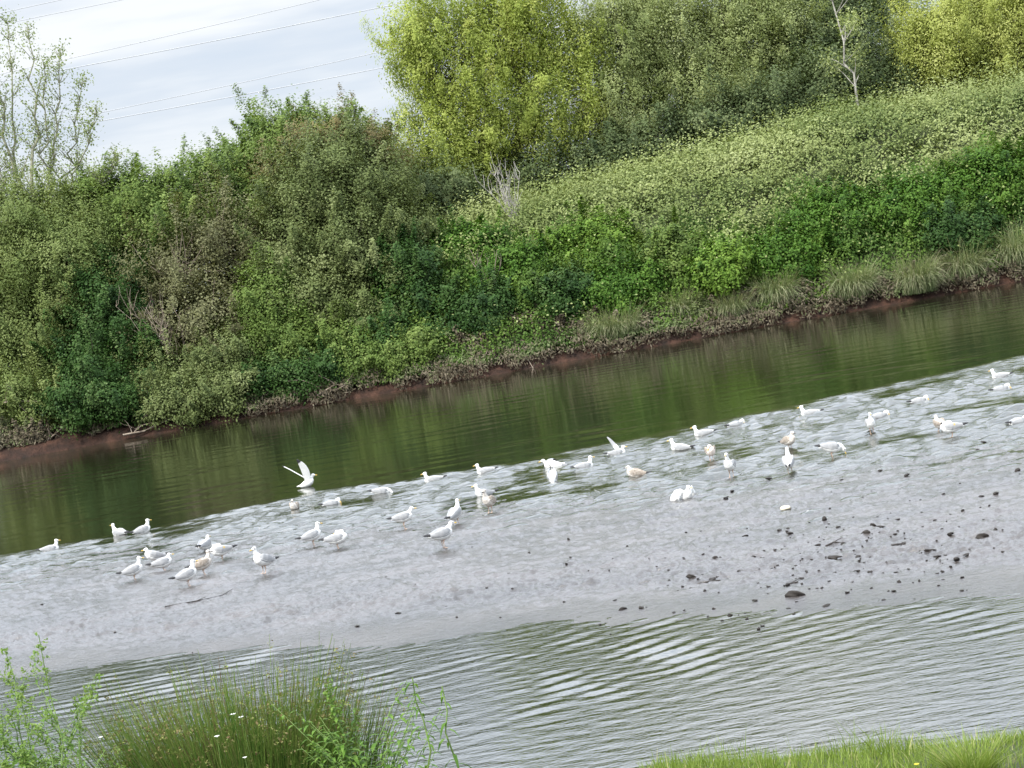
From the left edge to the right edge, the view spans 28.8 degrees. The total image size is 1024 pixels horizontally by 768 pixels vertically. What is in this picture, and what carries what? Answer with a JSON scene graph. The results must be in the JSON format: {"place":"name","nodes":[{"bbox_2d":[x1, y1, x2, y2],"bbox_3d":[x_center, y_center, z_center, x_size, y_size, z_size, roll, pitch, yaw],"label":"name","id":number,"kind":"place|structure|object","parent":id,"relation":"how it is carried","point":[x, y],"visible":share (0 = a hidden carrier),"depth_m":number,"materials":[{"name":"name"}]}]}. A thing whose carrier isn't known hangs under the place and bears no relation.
{"place":"outdoors","nodes":[
{"label":"outdoors","id":0,"kind":"place"},
{"bbox_2d":[1,0,317,73],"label":"power line","id":1,"kind":"object","parent":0,"point":[170,35],"visible":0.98,"depth_m":174.26,"materials":[{"name":"metal"}]},
{"bbox_2d":[0,0,415,81],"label":"power line","id":2,"kind":"object","parent":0,"point":[207,42],"visible":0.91,"depth_m":168.38,"materials":[{"name":"metal"}]},
{"bbox_2d":[4,1,595,132],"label":"power line","id":3,"kind":"object","parent":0,"point":[227,85],"visible":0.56,"depth_m":174.55,"materials":[{"name":"metal"}]},
{"bbox_2d":[1,0,706,138],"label":"power line","id":4,"kind":"object","parent":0,"point":[221,98],"visible":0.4,"depth_m":168.65,"materials":[{"name":"metal"}]},
{"bbox_2d":[0,0,971,312],"label":"sky","id":5,"kind":"structure","parent":0,"point":[131,81],"materials":[{"name":"white"}]},
{"bbox_2d":[0,281,1023,767],"bbox_3d":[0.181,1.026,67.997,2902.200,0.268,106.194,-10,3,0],"label":"river water","id":6,"kind":"structure","parent":0,"point":[560,695],"depth_m":43.63,"materials":[{"name":"green liquid"}]},
{"bbox_2d":[282,459,314,487],"bbox_3d":[-5.841,2.458,54.551,0.905,0.833,0.390,-9,3,18],"label":"gull","id":7,"kind":"object","parent":6,"relation":"on","point":[308,479],"visible":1,"depth_m":54.49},
{"bbox_2d":[603,437,626,455],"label":"gull","id":8,"kind":"object","parent":6,"relation":"on","point":[617,450],"visible":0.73,"depth_m":48.64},
{"bbox_2d":[623,465,651,476],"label":"gull","id":9,"kind":"object","parent":6,"relation":"on","point":[634,472],"visible":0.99,"depth_m":43.22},
{"bbox_2d":[782,447,794,472],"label":"gull","id":10,"kind":"object","parent":6,"relation":"on","point":[788,461],"visible":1,"depth_m":39.00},
{"bbox_2d":[814,442,845,456],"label":"gull","id":11,"kind":"object","parent":6,"relation":"on","point":[832,447],"visible":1,"depth_m":40.38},
{"bbox_2d":[940,420,967,437],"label":"gull","id":12,"kind":"object","parent":6,"relation":"on","point":[948,426],"visible":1,"depth_m":40.27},
{"bbox_2d":[0,433,1023,678],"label":"mud flat","id":13,"kind":"structure","parent":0,"point":[426,587],"depth_m":32.26,"materials":[{"name":"soil"}]},
{"bbox_2d":[116,556,143,579],"bbox_3d":[-7.677,3.745,40.114,0.622,0.476,0.232,-11,3,-20],"label":"gull","id":14,"kind":"object","parent":13,"relation":"on","point":[133,570],"visible":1,"depth_m":40.06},
{"bbox_2d":[141,548,170,560],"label":"gull","id":15,"kind":"object","parent":13,"relation":"on","point":[154,555],"visible":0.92,"depth_m":42.23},
{"bbox_2d":[145,553,172,569],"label":"gull","id":16,"kind":"object","parent":13,"relation":"on","point":[163,562],"visible":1,"depth_m":40.90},
{"bbox_2d":[168,559,197,585],"bbox_3d":[-6.203,3.608,37.708,0.646,0.494,0.241,-12,4,-30],"label":"gull","id":17,"kind":"object","parent":13,"relation":"on","point":[187,574],"visible":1,"depth_m":37.66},
{"bbox_2d":[185,550,212,572],"bbox_3d":[-6.116,3.525,39.043,0.627,0.479,0.234,-12,4,-26],"label":"gull","id":18,"kind":"object","parent":13,"relation":"on","point":[203,564],"visible":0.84,"depth_m":39.00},
{"bbox_2d":[195,535,210,550],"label":"gull","id":19,"kind":"object","parent":13,"relation":"on","point":[204,545],"visible":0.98,"depth_m":43.27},
{"bbox_2d":[210,543,236,558],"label":"gull","id":20,"kind":"object","parent":13,"relation":"on","point":[218,549],"visible":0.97,"depth_m":40.96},
{"bbox_2d":[250,547,278,573],"bbox_3d":[-4.665,3.293,37.604,0.254,0.545,0.670,-7,4,42],"label":"gull","id":21,"kind":"object","parent":13,"relation":"on","point":[262,560],"visible":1,"depth_m":37.45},
{"bbox_2d":[295,522,321,544],"bbox_3d":[-4.131,3.091,40.675,0.630,0.482,0.235,-11,3,-21],"label":"gull","id":22,"kind":"object","parent":13,"relation":"on","point":[312,535],"visible":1,"depth_m":40.62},
{"bbox_2d":[318,530,346,548],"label":"gull","id":23,"kind":"object","parent":13,"relation":"on","point":[337,537],"visible":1,"depth_m":39.40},
{"bbox_2d":[386,507,416,528],"bbox_3d":[-2.263,2.792,41.204,0.667,0.436,0.232,-11,3,-10],"label":"gull","id":24,"kind":"object","parent":13,"relation":"on","point":[403,517],"visible":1,"depth_m":41.12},
{"bbox_2d":[423,521,456,547],"bbox_3d":[-1.296,2.797,36.632,0.717,0.468,0.250,-12,4,-28],"label":"gull","id":25,"kind":"object","parent":13,"relation":"on","point":[441,534],"visible":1,"depth_m":36.55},
{"bbox_2d":[444,499,461,523],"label":"gull","id":26,"kind":"object","parent":13,"relation":"on","point":[454,513],"visible":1,"depth_m":40.05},
{"bbox_2d":[482,489,496,512],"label":"gull","id":27,"kind":"object","parent":13,"relation":"on","point":[489,501],"visible":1,"depth_m":41.20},
{"bbox_2d":[668,438,694,449],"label":"gull","id":28,"kind":"object","parent":13,"relation":"on","point":[678,446],"visible":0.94,"depth_m":46.93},
{"bbox_2d":[670,485,694,500],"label":"gull","id":29,"kind":"object","parent":13,"relation":"on","point":[688,492],"visible":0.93,"depth_m":37.74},
{"bbox_2d":[723,453,735,477],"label":"gull","id":30,"kind":"object","parent":13,"relation":"on","point":[729,464],"visible":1,"depth_m":40.11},
{"bbox_2d":[0,99,1023,767],"bbox_3d":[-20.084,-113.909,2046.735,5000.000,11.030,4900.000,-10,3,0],"label":"ground","id":31,"kind":"structure","parent":0,"point":[58,441],"depth_m":97.17,"materials":[{"name":"plant"}]},
{"bbox_2d":[0,714,42,767],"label":"tall weed","id":32,"kind":"object","parent":31,"relation":"on","point":[6,764],"visible":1,"depth_m":7.95,"materials":[{"name":"green plant"}]},
{"bbox_2d":[0,415,53,449],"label":"withered plant","id":33,"kind":"object","parent":31,"relation":"on","point":[40,424],"visible":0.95,"depth_m":97.50,"materials":[{"name":"brown plant"}]},
{"bbox_2d":[0,356,70,434],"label":"overhanging shrub","id":34,"kind":"object","parent":31,"relation":"on","point":[19,392],"visible":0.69,"depth_m":98.23,"materials":[{"name":"green plant"}]},
{"bbox_2d":[0,692,73,767],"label":"tall weed","id":35,"kind":"object","parent":31,"relation":"on","point":[26,725],"visible":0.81,"depth_m":8.07,"materials":[{"name":"green plant"}]},
{"bbox_2d":[0,648,82,767],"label":"tall weed","id":36,"kind":"object","parent":31,"relation":"on","point":[22,688],"visible":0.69,"depth_m":8.26,"materials":[{"name":"green plant"}]},
{"bbox_2d":[38,728,79,767],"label":"tall weed","id":37,"kind":"object","parent":31,"relation":"on","point":[61,766],"visible":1,"depth_m":7.88,"materials":[{"name":"green plant"}]},
{"bbox_2d":[0,632,125,767],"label":"tall weed","id":38,"kind":"object","parent":31,"relation":"on","point":[47,711],"visible":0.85,"depth_m":8.28,"materials":[{"name":"green plant"}]},
{"bbox_2d":[0,4,129,275],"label":"poplar tree","id":39,"kind":"object","parent":31,"relation":"on","point":[38,135],"visible":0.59,"depth_m":105.92,"materials":[{"name":"green plant"}]},
{"bbox_2d":[42,694,89,767],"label":"tall weed","id":40,"kind":"object","parent":31,"relation":"on","point":[76,717],"visible":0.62,"depth_m":8.42,"materials":[{"name":"green plant"}]},
{"bbox_2d":[0,150,147,424],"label":"willow shrub","id":41,"kind":"object","parent":31,"relation":"on","point":[44,239],"visible":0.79,"depth_m":101.24,"materials":[{"name":"green plant"}]},
{"bbox_2d":[30,338,167,439],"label":"overhanging shrub","id":42,"kind":"object","parent":31,"relation":"on","point":[94,394],"visible":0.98,"depth_m":96.85,"materials":[{"name":"green plant"}]},
{"bbox_2d":[30,235,183,388],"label":"holly shrub","id":43,"kind":"object","parent":31,"relation":"on","point":[95,334],"visible":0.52,"depth_m":99.75,"materials":[{"name":"green plant"}]},
{"bbox_2d":[55,145,205,293],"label":"broadleaf tree","id":44,"kind":"object","parent":31,"relation":"on","point":[139,197],"visible":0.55,"depth_m":103.54,"materials":[{"name":"green plant"}]},
{"bbox_2d":[116,287,189,374],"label":"dead bush","id":45,"kind":"object","parent":31,"relation":"on","point":[161,321],"visible":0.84,"depth_m":99.19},
{"bbox_2d":[97,163,281,370],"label":"willow shrub","id":46,"kind":"object","parent":31,"relation":"on","point":[177,280],"visible":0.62,"depth_m":100.79,"materials":[{"name":"green plant"}]},
{"bbox_2d":[109,311,278,419],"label":"overhanging shrub","id":47,"kind":"object","parent":31,"relation":"on","point":[232,344],"visible":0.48,"depth_m":97.96,"materials":[{"name":"green plant"}]},
{"bbox_2d":[21,181,375,348],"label":"hedge bush","id":48,"kind":"object","parent":31,"relation":"on","point":[177,309],"visible":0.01,"depth_m":105.19,"materials":[{"name":"green plant"}]},
{"bbox_2d":[131,351,273,431],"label":"overhanging shrub","id":49,"kind":"object","parent":31,"relation":"on","point":[220,394],"visible":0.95,"depth_m":96.51,"materials":[{"name":"green plant"}]},
{"bbox_2d":[27,634,383,767],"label":"rush tussock","id":50,"kind":"object","parent":31,"relation":"on","point":[180,753],"visible":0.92,"depth_m":8.57,"materials":[{"name":"plant"}]},
{"bbox_2d":[130,126,288,261],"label":"broadleaf tree","id":51,"kind":"object","parent":31,"relation":"on","point":[200,163],"visible":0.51,"depth_m":104.06,"materials":[{"name":"green plant"}]},
{"bbox_2d":[230,327,363,410],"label":"overhanging shrub","id":52,"kind":"object","parent":31,"relation":"on","point":[324,367],"visible":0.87,"depth_m":96.88,"materials":[{"name":"green plant"}]},
{"bbox_2d":[221,242,376,371],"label":"overhanging shrub","id":53,"kind":"object","parent":31,"relation":"on","point":[288,341],"visible":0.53,"depth_m":98.60,"materials":[{"name":"green plant"}]},
{"bbox_2d":[204,655,423,767],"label":"rush tussock","id":54,"kind":"object","parent":31,"relation":"on","point":[373,758],"visible":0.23,"depth_m":8.88,"materials":[{"name":"plant"}]},
{"bbox_2d":[228,83,417,210],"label":"broadleaf tree","id":55,"kind":"object","parent":31,"relation":"on","point":[265,129],"visible":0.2,"depth_m":106.23,"materials":[{"name":"green plant"}]},
{"bbox_2d":[224,82,427,202],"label":"sallow bush","id":56,"kind":"object","parent":31,"relation":"on","point":[380,135],"visible":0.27,"depth_m":104.21,"materials":[{"name":"green plant"}]},
{"bbox_2d":[306,678,354,767],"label":"leafy herb","id":57,"kind":"object","parent":31,"relation":"on","point":[316,745],"visible":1,"depth_m":8.08,"materials":[{"name":"green plant"}]},
{"bbox_2d":[220,96,449,344],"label":"sallow bush","id":58,"kind":"object","parent":31,"relation":"on","point":[332,218],"visible":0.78,"depth_m":100.81,"materials":[{"name":"green plant"}]},
{"bbox_2d":[271,681,419,767],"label":"leafy herb","id":59,"kind":"object","parent":31,"relation":"on","point":[364,762],"visible":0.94,"depth_m":8.15,"materials":[{"name":"green plant"}]},
{"bbox_2d":[318,708,443,767],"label":"leafy herb","id":60,"kind":"object","parent":31,"relation":"on","point":[387,765],"visible":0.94,"depth_m":8.10,"materials":[{"name":"green plant"}]},
{"bbox_2d":[326,307,459,388],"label":"overhanging shrub","id":61,"kind":"object","parent":31,"relation":"on","point":[383,357],"visible":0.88,"depth_m":96.86,"materials":[{"name":"green plant"}]},
{"bbox_2d":[341,216,472,360],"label":"ivy shrub","id":62,"kind":"object","parent":31,"relation":"on","point":[417,267],"visible":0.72,"depth_m":98.67,"materials":[{"name":"green plant"}]},
{"bbox_2d":[404,677,440,767],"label":"willowherb","id":63,"kind":"object","parent":31,"relation":"on","point":[430,746],"visible":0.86,"depth_m":8.29,"materials":[{"name":"green plant"}]},
{"bbox_2d":[380,131,504,224],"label":"hedge bush","id":64,"kind":"object","parent":31,"relation":"on","point":[440,187],"visible":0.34,"depth_m":109.06,"materials":[{"name":"green plant"}]},
{"bbox_2d":[438,686,471,767],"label":"willowherb","id":65,"kind":"object","parent":31,"relation":"on","point":[448,742],"visible":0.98,"depth_m":8.27,"materials":[{"name":"green plant"}]},
{"bbox_2d":[420,205,514,291],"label":"leafy shrub","id":66,"kind":"object","parent":31,"relation":"on","point":[457,231],"visible":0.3,"depth_m":101.73,"materials":[{"name":"green plant"}]},
{"bbox_2d":[443,322,527,357],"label":"withered plant","id":67,"kind":"object","parent":31,"relation":"on","point":[462,337],"visible":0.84,"depth_m":97.40,"materials":[{"name":"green plant"}]},
{"bbox_2d":[445,263,531,338],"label":"leafy shrub","id":68,"kind":"object","parent":31,"relation":"on","point":[477,304],"visible":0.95,"depth_m":97.67,"materials":[{"name":"green plant"}]},
{"bbox_2d":[359,0,627,200],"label":"willow tree","id":69,"kind":"object","parent":31,"relation":"on","point":[528,116],"visible":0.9,"depth_m":113.95,"materials":[{"name":"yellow plant"}]},
{"bbox_2d":[472,151,521,224],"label":"dead bush","id":70,"kind":"object","parent":31,"relation":"on","point":[507,199],"visible":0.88,"depth_m":105.68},
{"bbox_2d":[463,227,559,308],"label":"leafy shrub","id":71,"kind":"object","parent":31,"relation":"on","point":[511,266],"visible":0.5,"depth_m":99.73,"materials":[{"name":"green plant"}]},
{"bbox_2d":[0,241,1023,449],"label":"riverbank","id":72,"kind":"structure","parent":31,"relation":"on","point":[615,340],"depth_m":96.82,"materials":[{"name":"green plant"}]},
{"bbox_2d":[492,298,566,336],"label":"withered plant","id":73,"kind":"object","parent":31,"relation":"on","point":[517,318],"visible":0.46,"depth_m":97.98,"materials":[{"name":"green plant"}]},
{"bbox_2d":[521,249,602,327],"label":"leafy shrub","id":74,"kind":"object","parent":31,"relation":"on","point":[568,286],"visible":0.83,"depth_m":97.81,"materials":[{"name":"green plant"}]},
{"bbox_2d":[539,305,611,347],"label":"withered plant","id":75,"kind":"object","parent":31,"relation":"on","point":[560,319],"visible":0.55,"depth_m":97.44,"materials":[{"name":"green plant"}]},
{"bbox_2d":[529,195,641,275],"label":"leafy shrub","id":76,"kind":"object","parent":31,"relation":"on","point":[587,230],"visible":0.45,"depth_m":100.63,"materials":[{"name":"green plant"}]},
{"bbox_2d":[475,81,714,211],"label":"hedge bush","id":77,"kind":"object","parent":31,"relation":"on","point":[617,138],"visible":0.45,"depth_m":113.68,"materials":[{"name":"green plant"}]},
{"bbox_2d":[574,297,652,342],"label":"grass clump","id":78,"kind":"object","parent":31,"relation":"on","point":[615,326],"visible":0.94,"depth_m":96.56,"materials":[{"name":"plant"}]},
{"bbox_2d":[579,243,681,321],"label":"leafy shrub","id":79,"kind":"object","parent":31,"relation":"on","point":[626,285],"visible":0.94,"depth_m":97.64,"materials":[{"name":"green plant"}]},
{"bbox_2d":[591,297,670,341],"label":"withered plant","id":80,"kind":"object","parent":31,"relation":"on","point":[645,321],"visible":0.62,"depth_m":96.98,"materials":[{"name":"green plant"}]},
{"bbox_2d":[552,0,734,152],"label":"willow tree","id":81,"kind":"object","parent":31,"relation":"on","point":[644,21],"visible":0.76,"depth_m":116.75,"materials":[{"name":"green plant"}]},
{"bbox_2d":[303,47,1023,365],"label":"bramble thicket","id":82,"kind":"object","parent":31,"relation":"on","point":[702,163],"visible":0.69,"depth_m":104.83,"materials":[{"name":"green plant"}]},
{"bbox_2d":[624,205,706,297],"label":"leafy shrub","id":83,"kind":"object","parent":31,"relation":"on","point":[671,242],"visible":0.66,"depth_m":98.82,"materials":[{"name":"green plant"}]},
{"bbox_2d":[310,123,1023,391],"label":"nettle bed","id":84,"kind":"object","parent":31,"relation":"on","point":[908,240],"visible":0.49,"depth_m":98.11,"materials":[{"name":"green plant"}]},
{"bbox_2d":[650,283,705,319],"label":"grass clump","id":85,"kind":"object","parent":31,"relation":"on","point":[681,302],"visible":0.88,"depth_m":97.23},
{"bbox_2d":[651,286,711,332],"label":"withered plant","id":86,"kind":"object","parent":31,"relation":"on","point":[694,306],"visible":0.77,"depth_m":97.32,"materials":[{"name":"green plant"}]},
{"bbox_2d":[681,230,766,303],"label":"leafy shrub","id":87,"kind":"object","parent":31,"relation":"on","point":[726,269],"visible":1,"depth_m":97.17,"materials":[{"name":"green plant"}]},
{"bbox_2d":[704,288,760,318],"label":"grass clump","id":88,"kind":"object","parent":31,"relation":"on","point":[732,306],"visible":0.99,"depth_m":97.05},
{"bbox_2d":[706,285,771,318],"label":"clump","id":89,"kind":"object","parent":31,"relation":"on","point":[739,293],"visible":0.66,"depth_m":97.48,"materials":[{"name":"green plant"}]},
{"bbox_2d":[646,0,834,147],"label":"willow tree","id":90,"kind":"object","parent":31,"relation":"on","point":[754,26],"visible":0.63,"depth_m":118.76,"materials":[{"name":"green plant"}]},
{"bbox_2d":[654,44,865,151],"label":"hedge bush","id":91,"kind":"object","parent":31,"relation":"on","point":[768,106],"visible":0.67,"depth_m":114.61,"materials":[{"name":"green plant"}]},
{"bbox_2d":[742,261,812,306],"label":"grass clump","id":92,"kind":"object","parent":31,"relation":"on","point":[777,291],"visible":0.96,"depth_m":97.15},
{"bbox_2d":[745,218,836,286],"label":"leafy shrub","id":93,"kind":"object","parent":31,"relation":"on","point":[781,253],"visible":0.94,"depth_m":97.86,"materials":[{"name":"green plant"}]},
{"bbox_2d":[785,264,847,306],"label":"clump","id":94,"kind":"object","parent":31,"relation":"on","point":[805,289],"visible":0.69,"depth_m":97.41,"materials":[{"name":"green plant"}]},
{"bbox_2d":[775,174,887,265],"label":"leafy shrub","id":95,"kind":"object","parent":31,"relation":"on","point":[817,202],"visible":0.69,"depth_m":98.76,"materials":[{"name":"green plant"}]},
{"bbox_2d":[749,0,931,101],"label":"broadleaf tree","id":96,"kind":"object","parent":31,"relation":"on","point":[826,36],"visible":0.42,"depth_m":120.79,"materials":[{"name":"green plant"}]},
{"bbox_2d":[813,0,883,109],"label":"birch tree","id":97,"kind":"object","parent":31,"relation":"on","point":[851,26],"visible":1,"depth_m":112.70,"materials":[{"name":"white plant"}]},
{"bbox_2d":[815,254,888,301],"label":"grass clump","id":98,"kind":"object","parent":31,"relation":"on","point":[854,285],"visible":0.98,"depth_m":96.66,"materials":[{"name":"plant"}]},
{"bbox_2d":[869,244,957,295],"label":"grass clump","id":99,"kind":"object","parent":31,"relation":"on","point":[915,282],"visible":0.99,"depth_m":96.27,"materials":[{"name":"plant"}]},
{"bbox_2d":[867,257,964,297],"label":"withered plant","id":100,"kind":"object","parent":31,"relation":"on","point":[887,273],"visible":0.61,"depth_m":96.80,"materials":[{"name":"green plant"}]},
{"bbox_2d":[809,23,1023,111],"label":"hedge bush","id":101,"kind":"object","parent":31,"relation":"on","point":[877,75],"visible":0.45,"depth_m":114.38,"materials":[{"name":"green plant"}]},
{"bbox_2d":[861,153,980,250],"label":"leafy shrub","id":102,"kind":"object","parent":31,"relation":"on","point":[903,206],"visible":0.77,"depth_m":98.50,"materials":[{"name":"green plant"}]},
{"bbox_2d":[862,0,1023,92],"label":"willow tree","id":103,"kind":"object","parent":31,"relation":"on","point":[951,24],"visible":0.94,"depth_m":112.88,"materials":[{"name":"green plant"}]},
{"bbox_2d":[912,188,1010,263],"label":"leafy shrub","id":104,"kind":"object","parent":31,"relation":"on","point":[954,226],"visible":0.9,"depth_m":97.02,"materials":[{"name":"green plant"}]},
{"bbox_2d":[907,714,1022,767],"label":"grass tuft","id":105,"kind":"object","parent":31,"relation":"on","point":[977,761],"visible":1,"depth_m":8.83,"materials":[{"name":"plant"}]},
{"bbox_2d":[927,235,1006,280],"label":"grass clump","id":106,"kind":"object","parent":31,"relation":"on","point":[971,263],"visible":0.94,"depth_m":96.64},
{"bbox_2d":[930,131,1023,228],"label":"leafy shrub","id":107,"kind":"object","parent":31,"relation":"on","point":[1003,174],"visible":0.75,"depth_m":99.40,"materials":[{"name":"green plant"}]},
{"bbox_2d":[978,213,1023,267],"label":"grass clump","id":108,"kind":"object","parent":31,"relation":"on","point":[1013,251],"visible":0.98,"depth_m":96.88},
{"bbox_2d":[637,711,1023,767],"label":"bank grass","id":109,"kind":"structure","parent":0,"point":[821,756],"depth_m":9.62,"materials":[{"name":"plant"}]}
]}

